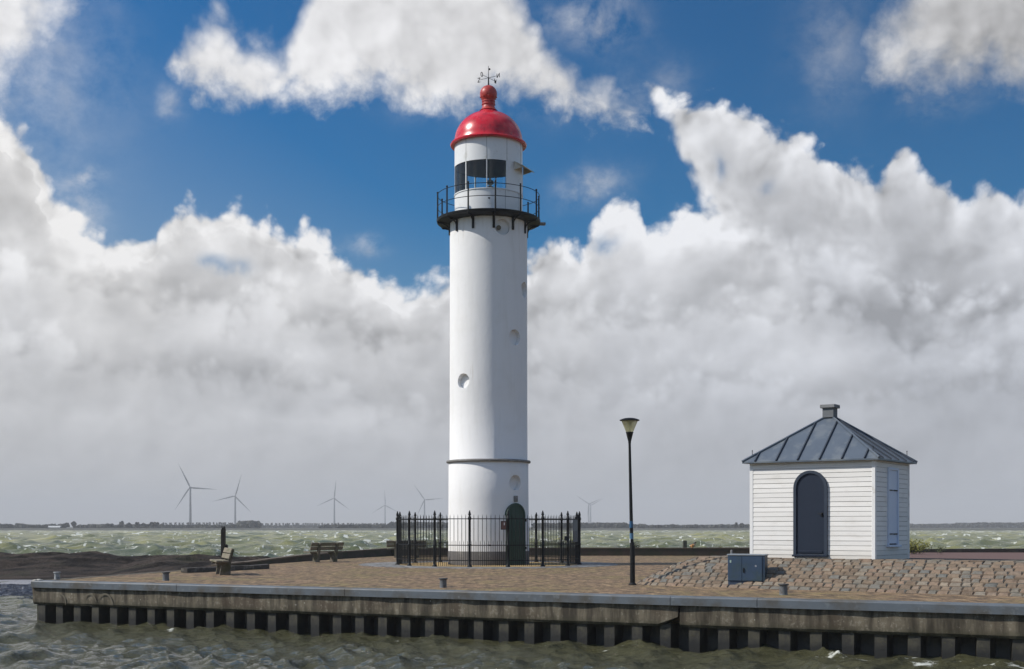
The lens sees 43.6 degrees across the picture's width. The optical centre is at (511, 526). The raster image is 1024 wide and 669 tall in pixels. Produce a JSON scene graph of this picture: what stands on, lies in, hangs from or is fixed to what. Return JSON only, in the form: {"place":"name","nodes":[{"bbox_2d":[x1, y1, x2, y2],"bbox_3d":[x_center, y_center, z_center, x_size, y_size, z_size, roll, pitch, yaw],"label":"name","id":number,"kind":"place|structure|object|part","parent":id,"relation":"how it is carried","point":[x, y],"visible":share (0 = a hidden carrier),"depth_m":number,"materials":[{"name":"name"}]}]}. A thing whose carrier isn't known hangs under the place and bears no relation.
{"place":"outdoors","nodes":[
{"label":"outdoors","id":0,"kind":"place"},
{"bbox_2d":[0,551,269,579],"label":"asphalt bank","id":1,"kind":"structure","parent":0,"point":[37,565],"depth_m":59.86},
{"bbox_2d":[0,580,31,583],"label":"wet strip","id":2,"kind":"object","parent":1,"relation":"on","point":[16,582],"visible":0.15,"depth_m":54.48,"materials":[{"name":"concrete"}]},
{"bbox_2d":[0,584,32,598],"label":"stone revetment","id":3,"kind":"object","parent":1,"relation":"on","point":[25,590],"visible":0.23,"depth_m":47.21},
{"bbox_2d":[359,561,617,568],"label":"sett pavement","id":4,"kind":"structure","parent":0,"point":[584,564],"depth_m":44.42,"materials":[{"name":"grey stone"}]},
{"bbox_2d":[400,562,576,566],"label":"yellow pavement","id":5,"kind":"structure","parent":0,"point":[535,564],"depth_m":45.69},
{"bbox_2d":[395,510,581,566],"bbox_3d":[-0.867,0.416,47.300,6.826,1.955,6.826,0,0,0],"label":"iron fence","id":6,"kind":"object","parent":5,"relation":"on","point":[403,552],"visible":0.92,"depth_m":45.20,"materials":[{"name":"black metal"}]},
{"bbox_2d":[573,520,577,541],"bbox_3d":[2.279,0.158,46.139,0.026,0.795,0.520,0,0,21],"label":"information panel","id":7,"kind":"object","parent":6,"relation":"attached to","point":[575,530],"visible":1,"depth_m":46.14,"materials":[{"name":"grey metal"}]},
{"bbox_2d":[437,66,545,564],"bbox_3d":[-0.766,-7.800,47.300,4.041,18.440,3.840,0,0,0],"label":"lighthouse","id":8,"kind":"object","parent":5,"relation":"on","point":[490,226],"visible":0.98,"depth_m":46.10,"materials":[{"name":"paint"}]},
{"bbox_2d":[501,521,506,529],"bbox_3d":[-0.286,-0.040,43.960,0.200,0.300,0.024,0,0,-1],"label":"notice sign","id":9,"kind":"object","parent":8,"relation":"attached to","point":[503,525],"visible":1,"depth_m":43.95,"materials":[{"name":"red metal"}]},
{"bbox_2d":[505,503,526,564],"bbox_3d":[0.069,0.278,46.269,0.925,2.245,0.355,0,0,-41],"label":"door","id":10,"kind":"structure","parent":8,"relation":"in","point":[515,509],"depth_m":46.15,"materials":[{"name":"green paint"}]},
{"bbox_2d":[0,530,1023,668],"bbox_3d":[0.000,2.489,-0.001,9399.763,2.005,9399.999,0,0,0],"label":"water","id":11,"kind":"structure","parent":0,"point":[28,640],"depth_m":26.36,"materials":[{"name":"green liquid"}]},
{"bbox_2d":[221,526,227,558],"bbox_3d":[-10.114,1.730,45.010,0.218,3.498,0.171,0,0,0],"label":"mooring post","id":12,"kind":"object","parent":11,"relation":"in","point":[223,539],"visible":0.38,"depth_m":44.93,"materials":[{"name":"brown wood"}]},
{"bbox_2d":[683,540,686,547],"bbox_3d":[8.505,1.193,63.000,0.190,1.014,0.190,0,0,0],"label":"wooden pile","id":13,"kind":"object","parent":11,"relation":"in","point":[684,543],"visible":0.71,"depth_m":62.91,"materials":[{"name":"black wood"}]},
{"bbox_2d":[0,528,1023,530],"bbox_3d":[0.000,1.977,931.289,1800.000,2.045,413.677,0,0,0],"label":"dike","id":14,"kind":"structure","parent":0,"point":[538,529],"depth_m":742.00,"materials":[{"name":"green plant"}]},
{"bbox_2d":[0,520,584,527],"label":"distant wood","id":15,"kind":"object","parent":14,"relation":"on","point":[255,524],"visible":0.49,"depth_m":840.69,"materials":[{"name":"green plant"}]},
{"bbox_2d":[583,522,749,527],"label":"distant wood","id":16,"kind":"object","parent":14,"relation":"on","point":[601,525],"visible":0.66,"depth_m":845.61,"materials":[{"name":"plant"}]},
{"bbox_2d":[0,0,1023,526],"label":"sky","id":17,"kind":"structure","parent":0,"point":[225,253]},
{"bbox_2d":[31,571,1023,661],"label":"quay wall","id":18,"kind":"structure","parent":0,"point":[878,629],"depth_m":26.60,"materials":[{"name":"concrete"}]},
{"bbox_2d":[53,572,60,579],"bbox_3d":[-11.990,1.302,33.735,0.195,0.213,0.195,0,0,-43],"label":"mooring bollard","id":19,"kind":"object","parent":18,"relation":"on","point":[56,575],"visible":0.98,"depth_m":33.67,"materials":[{"name":"grey metal"}]},
{"bbox_2d":[64,556,1023,623],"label":"quay paving","id":20,"kind":"structure","parent":0,"point":[353,573],"depth_m":33.81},
{"bbox_2d":[161,572,169,580],"bbox_3d":[-8.943,1.289,33.071,0.223,0.244,0.223,0,0,16],"label":"mooring bollard","id":21,"kind":"object","parent":20,"relation":"on","point":[165,576],"visible":0.92,"depth_m":33.00,"materials":[{"name":"grey metal"}]},
{"bbox_2d":[210,548,233,574],"bbox_3d":[-8.448,1.013,37.358,0.552,0.774,1.780,0,0,-19],"label":"park bench","id":22,"kind":"object","parent":20,"relation":"on","point":[223,566],"visible":0.99,"depth_m":36.89,"materials":[{"name":"wood"}]},
{"bbox_2d":[181,564,268,572],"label":"timber beam","id":23,"kind":"structure","parent":20,"relation":"on","point":[213,569],"depth_m":40.28,"materials":[{"name":"brown wood"}]},
{"bbox_2d":[303,542,343,561],"bbox_3d":[-7.401,1.013,50.586,0.552,0.774,1.780,0,0,37],"label":"park bench","id":24,"kind":"object","parent":20,"relation":"on","point":[335,546],"visible":0.99,"depth_m":50.47,"materials":[{"name":"brown wood"}]},
{"bbox_2d":[386,540,425,557],"bbox_3d":[-4.721,1.013,57.376,1.780,0.774,0.552,0,0,3],"label":"park bench","id":25,"kind":"object","parent":20,"relation":"on","point":[390,543],"visible":0.39,"depth_m":57.24,"materials":[{"name":"brown wood"}]},
{"bbox_2d":[439,578,447,587],"bbox_3d":[-1.576,1.294,29.319,0.212,0.232,0.212,0,0,0],"label":"mooring bollard","id":26,"kind":"object","parent":20,"relation":"on","point":[443,582],"visible":0.95,"depth_m":29.25,"materials":[{"name":"grey metal"}]},
{"bbox_2d":[211,547,749,566],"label":"sea wall","id":27,"kind":"structure","parent":20,"relation":"on","point":[608,551],"depth_m":61.32,"materials":[{"name":"dark stone"},{"name":"asphalt"}]},
{"bbox_2d":[620,418,639,584],"bbox_3d":[2.820,-0.578,30.685,0.480,4.056,0.480,0,0,0],"label":"street lamp","id":28,"kind":"object","parent":20,"relation":"on","point":[629,424],"visible":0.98,"depth_m":30.64,"materials":[{"name":"black metal"}]},
{"bbox_2d":[727,554,767,585],"bbox_3d":[5.420,1.022,29.440,0.880,0.777,0.474,0,0,20],"label":"electrical cabinet","id":29,"kind":"object","parent":20,"relation":"on","point":[742,568],"visible":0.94,"depth_m":29.24,"materials":[{"name":"metal"}]},
{"bbox_3d":[5.117,0.962,29.325,0.313,0.555,0.026,0,0,20],"label":"door","id":30,"kind":"part","parent":29,"relation":"part of","materials":[{"name":"blue paint"}]},
{"bbox_3d":[5.471,0.962,29.192,0.452,0.555,0.039,0,0,20],"label":"door","id":31,"kind":"part","parent":29,"relation":"part of","materials":[{"name":"blue paint"}]},
{"bbox_2d":[778,583,788,594],"bbox_3d":[5.559,1.290,26.209,0.220,0.241,0.220,0,0,31],"label":"mooring bollard","id":32,"kind":"object","parent":20,"relation":"on","point":[783,588],"visible":0.98,"depth_m":26.14,"materials":[{"name":"grey metal"}]},
{"bbox_2d":[636,555,1023,596],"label":"stone mound","id":33,"kind":"object","parent":20,"relation":"on","point":[996,577],"visible":0.77,"depth_m":28.15,"materials":[{"name":"beige stone"}]},
{"bbox_2d":[742,404,917,558],"bbox_3d":[7.663,-1.078,30.849,3.389,3.709,2.753,0,0,35],"label":"white hut","id":34,"kind":"object","parent":33,"relation":"on","point":[829,484],"visible":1,"depth_m":29.92,"materials":[{"name":"paint"}]},
{"bbox_2d":[792,470,828,556],"bbox_3d":[6.954,-0.301,29.831,0.860,2.012,0.129,0,0,35],"label":"door","id":35,"kind":"structure","parent":34,"relation":"in","point":[810,488],"depth_m":29.84,"materials":[{"name":"blue paint"}]},
{"bbox_2d":[886,467,901,546],"bbox_3d":[8.925,-0.445,29.955,0.120,1.850,0.840,0,0,35],"label":"window","id":36,"kind":"structure","parent":34,"relation":"in","point":[892,477],"depth_m":29.95,"materials":[{"name":"blue paint"}]},
{"bbox_2d":[912,548,1023,551],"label":"path kerb","id":37,"kind":"structure","parent":20,"relation":"on","point":[981,550],"depth_m":68.80,"materials":[{"name":"concrete"}]},
{"bbox_2d":[910,552,1023,559],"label":"red path","id":38,"kind":"structure","parent":0,"point":[985,555],"depth_m":61.62,"materials":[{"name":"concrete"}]},
{"bbox_2d":[910,538,934,553],"bbox_3d":[20.225,1.095,64.576,2.132,1.018,1.526,0,0,0],"label":"broom shrub","id":39,"kind":"object","parent":38,"relation":"on","point":[915,548],"visible":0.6,"depth_m":64.44,"materials":[{"name":"green plant"}]},
{"bbox_2d":[935,545,945,553],"bbox_3d":[21.583,1.267,64.366,0.718,0.670,0.597,0,0,0],"label":"weed","id":40,"kind":"object","parent":38,"relation":"on","point":[940,549],"visible":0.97,"depth_m":64.28,"materials":[{"name":"green plant"}]},
{"bbox_3d":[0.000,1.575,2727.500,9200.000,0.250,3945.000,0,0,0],"label":"far land","id":41,"kind":"structure","parent":0,"visible":0},
{"bbox_2d":[0,524,13,527],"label":"bush","id":42,"kind":"object","parent":41,"relation":"on","point":[7,526],"visible":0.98,"depth_m":779.07,"materials":[{"name":"grey plant"}]},
{"bbox_2d":[61,523,69,527],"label":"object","id":43,"kind":"object","parent":41,"relation":"on","point":[65,525],"visible":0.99,"depth_m":774.20,"materials":[{"name":"grey plant"}]},
{"bbox_2d":[148,522,159,527],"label":"tree","id":44,"kind":"object","parent":41,"relation":"on","point":[153,524],"visible":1,"depth_m":769.05,"materials":[{"name":"grey plant"}]},
{"bbox_2d":[176,467,207,524],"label":"wind turbine","id":45,"kind":"object","parent":41,"relation":"on","point":[190,515],"visible":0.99,"depth_m":1756.81,"materials":[{"name":"white metal"}]},
{"bbox_2d":[216,474,247,523],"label":"wind turbine","id":46,"kind":"object","parent":41,"relation":"on","point":[235,497],"visible":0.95,"depth_m":2088.08,"materials":[{"name":"white metal"}]},
{"bbox_2d":[320,483,346,523],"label":"wind turbine","id":47,"kind":"object","parent":41,"relation":"on","point":[334,503],"visible":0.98,"depth_m":2431.24,"materials":[{"name":"white metal"}]},
{"bbox_2d":[338,524,347,527],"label":"bush","id":48,"kind":"object","parent":41,"relation":"on","point":[343,526],"visible":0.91,"depth_m":768.73,"materials":[{"name":"grey plant"}]},
{"bbox_2d":[348,524,357,527],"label":"bush","id":49,"kind":"object","parent":41,"relation":"on","point":[352,526],"visible":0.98,"depth_m":774.00,"materials":[{"name":"grey plant"}]},
{"bbox_2d":[376,500,393,522],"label":"wind turbine","id":50,"kind":"object","parent":41,"relation":"on","point":[385,511],"visible":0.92,"depth_m":3009.23,"materials":[{"name":"white metal"}]},
{"bbox_2d":[414,485,440,521],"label":"wind turbine","id":51,"kind":"object","parent":41,"relation":"on","point":[424,503],"visible":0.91,"depth_m":2572.16,"materials":[{"name":"white metal"}]},
{"bbox_2d":[576,495,600,522],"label":"wind turbine","id":52,"kind":"object","parent":41,"relation":"on","point":[588,508],"visible":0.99,"depth_m":3114.32,"materials":[{"name":"white metal"}]},
{"bbox_2d":[183,522,1023,527],"bbox_3d":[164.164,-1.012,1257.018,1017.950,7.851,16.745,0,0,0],"label":"distant wood","id":53,"kind":"object","parent":41,"relation":"on","point":[985,525],"visible":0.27,"depth_m":1251.62,"materials":[{"name":"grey plant"}]}
]}

